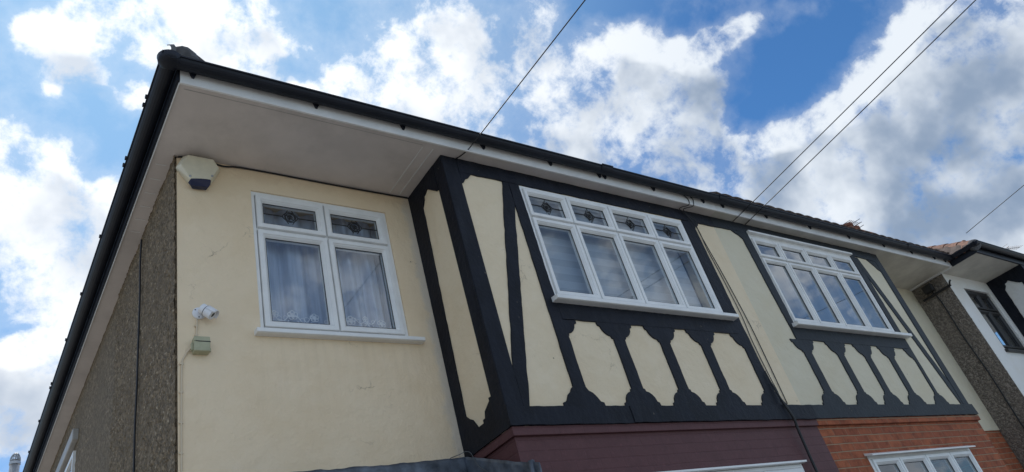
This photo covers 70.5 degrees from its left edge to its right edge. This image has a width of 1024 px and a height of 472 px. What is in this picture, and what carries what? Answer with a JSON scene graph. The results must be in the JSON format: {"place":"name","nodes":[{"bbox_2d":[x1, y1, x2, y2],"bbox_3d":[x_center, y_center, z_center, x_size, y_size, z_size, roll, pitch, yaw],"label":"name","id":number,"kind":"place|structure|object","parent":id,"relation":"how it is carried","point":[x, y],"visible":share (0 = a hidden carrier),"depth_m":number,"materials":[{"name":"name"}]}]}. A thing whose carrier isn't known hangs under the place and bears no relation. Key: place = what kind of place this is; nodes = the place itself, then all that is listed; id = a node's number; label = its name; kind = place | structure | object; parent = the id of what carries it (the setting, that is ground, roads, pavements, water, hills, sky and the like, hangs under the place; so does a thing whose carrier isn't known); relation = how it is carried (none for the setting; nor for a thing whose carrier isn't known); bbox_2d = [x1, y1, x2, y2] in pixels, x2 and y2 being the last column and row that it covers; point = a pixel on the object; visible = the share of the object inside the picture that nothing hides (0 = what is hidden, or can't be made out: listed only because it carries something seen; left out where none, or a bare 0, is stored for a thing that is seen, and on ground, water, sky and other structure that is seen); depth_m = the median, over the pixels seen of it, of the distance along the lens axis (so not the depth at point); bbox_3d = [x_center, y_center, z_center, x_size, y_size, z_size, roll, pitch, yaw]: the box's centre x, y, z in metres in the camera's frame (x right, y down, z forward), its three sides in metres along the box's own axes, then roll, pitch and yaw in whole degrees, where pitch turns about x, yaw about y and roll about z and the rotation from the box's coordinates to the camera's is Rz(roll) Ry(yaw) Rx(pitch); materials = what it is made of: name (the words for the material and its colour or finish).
{"place":"outdoors","nodes":[
{"label":"outdoors","id":0,"kind":"place"},
{"bbox_2d":[0,0,1023,471],"label":"sky","id":1,"kind":"structure","parent":0,"point":[721,96],"materials":[{"name":"blue"}]},
{"bbox_2d":[1003,244,1022,249],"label":"tv aerial","id":2,"kind":"object","parent":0,"point":[1009,248],"visible":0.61,"depth_m":27.99,"materials":[{"name":"silver metal"}]},
{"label":"ground","id":3,"kind":"structure","parent":0,"visible":0},
{"bbox_2d":[9,453,20,471],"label":"vent pipe","id":4,"kind":"object","parent":3,"relation":"on","point":[14,464],"visible":1,"depth_m":13.83,"materials":[{"name":"metal"}]},
{"bbox_2d":[23,44,838,471],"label":"house","id":5,"kind":"structure","parent":3,"relation":"on","point":[493,348],"depth_m":5.45,"materials":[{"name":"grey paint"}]},
{"bbox_2d":[55,429,78,471],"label":"window","id":6,"kind":"structure","parent":5,"relation":"in","point":[67,461],"depth_m":7.48,"materials":[{"name":"white plastic"}]},
{"bbox_2d":[133,239,141,471],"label":"flank cable","id":7,"kind":"object","parent":5,"relation":"attached to","point":[136,395],"visible":1,"depth_m":5.20,"materials":[{"name":"black plastic"}]},
{"bbox_2d":[179,347,190,471],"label":"wall cable","id":8,"kind":"object","parent":5,"relation":"attached to","point":[181,392],"depth_m":4.20,"materials":[{"name":"beige plastic"}]},
{"bbox_2d":[194,319,197,335],"bbox_3d":[-1.968,0.584,4.543,0.047,0.150,0.023,-14,-32,-4],"label":"camera cable","id":9,"kind":"object","parent":5,"relation":"attached to","point":[196,326],"visible":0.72,"depth_m":4.55,"materials":[{"name":"beige plastic"}]},
{"bbox_2d":[176,155,219,189],"bbox_3d":[-2.248,-0.460,5.213,0.302,0.284,0.085,9,-41,-35],"label":"alarm box","id":10,"kind":"object","parent":5,"relation":"attached to","point":[199,173],"visible":1,"depth_m":5.17,"materials":[{"name":"beige plastic"}]},
{"bbox_2d":[190,336,210,354],"bbox_3d":[-1.917,0.676,4.473,0.120,0.100,0.060,9,-41,-35],"label":"junction box","id":11,"kind":"object","parent":5,"relation":"attached to","point":[200,345],"visible":1,"depth_m":4.45,"materials":[{"name":"beige plastic"}]},
{"bbox_2d":[192,304,218,319],"bbox_3d":[-1.944,0.484,4.600,0.167,0.112,0.089,-15,-32,-4],"label":"security camera","id":12,"kind":"object","parent":5,"relation":"attached to","point":[202,311],"visible":1,"depth_m":4.58,"materials":[{"name":"white plastic"}]},
{"bbox_2d":[173,156,407,198],"bbox_3d":[-1.678,-0.439,5.772,1.891,0.035,0.051,9,-41,-35],"label":"alarm cable","id":13,"kind":"object","parent":5,"relation":"attached to","point":[304,179],"visible":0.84,"depth_m":5.77,"materials":[{"name":"black plastic"}]},
{"bbox_2d":[263,207,392,327],"bbox_3d":[-1.442,0.307,5.535,1.056,1.150,0.102,9,-41,-35],"label":"net curtain","id":14,"kind":"object","parent":5,"relation":"hanging from","point":[296,287],"visible":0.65,"depth_m":5.53,"materials":[{"name":"white fabric"}]},
{"bbox_2d":[251,191,425,344],"bbox_3d":[-1.342,0.240,5.443,1.253,1.240,0.144,9,-41,-35],"label":"window","id":15,"kind":"structure","parent":5,"relation":"in","point":[323,238],"depth_m":5.42,"materials":[{"name":"white plastic"}]},
{"bbox_2d":[451,451,486,471],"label":"loose wire","id":16,"kind":"object","parent":5,"relation":"attached to","point":[473,458],"visible":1,"depth_m":5.01,"materials":[{"name":"grey metal"}]},
{"bbox_2d":[455,0,585,159],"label":"telephone wire","id":17,"kind":"object","parent":5,"relation":"on","point":[524,77],"visible":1,"depth_m":5.54,"materials":[{"name":"black"}]},
{"bbox_2d":[530,199,701,306],"bbox_3d":[0.946,0.241,6.696,1.970,1.130,0.065,9,-41,-35],"label":"roller blind","id":18,"kind":"object","parent":5,"relation":"attached to","point":[569,276],"visible":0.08,"depth_m":6.64,"materials":[{"name":"white fabric"}]},
{"bbox_2d":[519,186,738,320],"bbox_3d":[1.076,0.183,6.633,2.260,1.198,0.151,9,-41,-35],"label":"window","id":19,"kind":"structure","parent":5,"relation":"in","point":[568,223],"depth_m":6.56,"materials":[{"name":"white plastic"}]},
{"bbox_2d":[683,197,780,401],"bbox_3d":[2.155,0.533,7.145,0.187,2.324,0.140,9,-41,-35],"label":"panel cable","id":20,"kind":"object","parent":5,"relation":"attached to","point":[731,295],"visible":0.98,"depth_m":7.21,"materials":[{"name":"black plastic"}]},
{"bbox_2d":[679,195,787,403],"bbox_3d":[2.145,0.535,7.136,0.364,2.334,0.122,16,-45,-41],"label":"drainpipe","id":21,"kind":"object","parent":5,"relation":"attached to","point":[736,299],"visible":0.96,"depth_m":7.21,"materials":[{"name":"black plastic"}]},
{"bbox_2d":[662,460,806,471],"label":"window","id":22,"kind":"structure","parent":5,"relation":"in","point":[786,466],"depth_m":5.91,"materials":[{"name":"white plastic"}]},
{"bbox_2d":[764,371,818,471],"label":"conduit pipe","id":23,"kind":"object","parent":5,"relation":"attached to","point":[799,433],"visible":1,"depth_m":6.45,"materials":[{"name":"black plastic"}]},
{"bbox_2d":[677,191,1023,471],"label":"house","id":24,"kind":"structure","parent":3,"relation":"on","point":[892,390],"depth_m":8.21,"materials":[{"name":"beige paint"}]},
{"bbox_2d":[758,247,874,326],"bbox_3d":[3.597,0.702,8.649,2.100,1.135,0.065,9,-41,-35],"label":"roller blind","id":25,"kind":"object","parent":24,"relation":"attached to","point":[814,296],"visible":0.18,"depth_m":8.67,"materials":[{"name":"white fabric"}]},
{"bbox_2d":[746,230,911,338],"bbox_3d":[3.751,0.610,8.579,2.440,1.244,0.156,9,-41,-35],"label":"window","id":26,"kind":"structure","parent":24,"relation":"in","point":[780,245],"depth_m":8.53,"materials":[{"name":"white plastic"}]},
{"bbox_2d":[732,0,956,221],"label":"telephone wire","id":27,"kind":"object","parent":24,"relation":"attached to","point":[848,107],"visible":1,"depth_m":7.05,"materials":[{"name":"black"}]},
{"bbox_2d":[745,0,975,224],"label":"telephone wire","id":28,"kind":"object","parent":24,"relation":"attached to","point":[867,105],"visible":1,"depth_m":7.05,"materials":[{"name":"black"}]},
{"bbox_2d":[864,445,982,471],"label":"window","id":29,"kind":"structure","parent":24,"relation":"in","point":[898,459],"depth_m":7.47,"materials":[{"name":"white plastic"}]},
{"bbox_2d":[843,222,1023,468],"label":"house","id":30,"kind":"structure","parent":3,"relation":"on","point":[982,298],"depth_m":11.09,"materials":[{"name":"black paint"}]},
{"bbox_2d":[921,283,935,294],"bbox_3d":[6.503,0.830,11.296,0.165,0.120,0.150,9,-41,-35],"label":"floodlight","id":31,"kind":"object","parent":30,"relation":"attached to","point":[929,288],"visible":1,"depth_m":11.24,"materials":[{"name":"black metal"}]},
{"bbox_2d":[923,280,951,301],"bbox_3d":[6.591,0.848,11.236,0.049,0.108,0.508,9,-41,-35],"label":"bracket arm","id":32,"kind":"object","parent":30,"relation":"attached to","point":[937,292],"visible":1,"depth_m":11.20},
{"bbox_2d":[932,292,1023,428],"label":"flank cable","id":33,"kind":"object","parent":30,"relation":"attached to","point":[980,361],"visible":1,"depth_m":10.62,"materials":[{"name":"black plastic"}]},
{"bbox_2d":[965,290,1023,353],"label":"window","id":34,"kind":"structure","parent":30,"relation":"in","point":[993,312],"depth_m":11.51,"materials":[{"name":"black"}]},
{"bbox_2d":[966,185,1023,232],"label":"telephone wire","id":35,"kind":"object","parent":30,"relation":"attached to","point":[994,209],"visible":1,"depth_m":10.64,"materials":[{"name":"black"}]}
]}

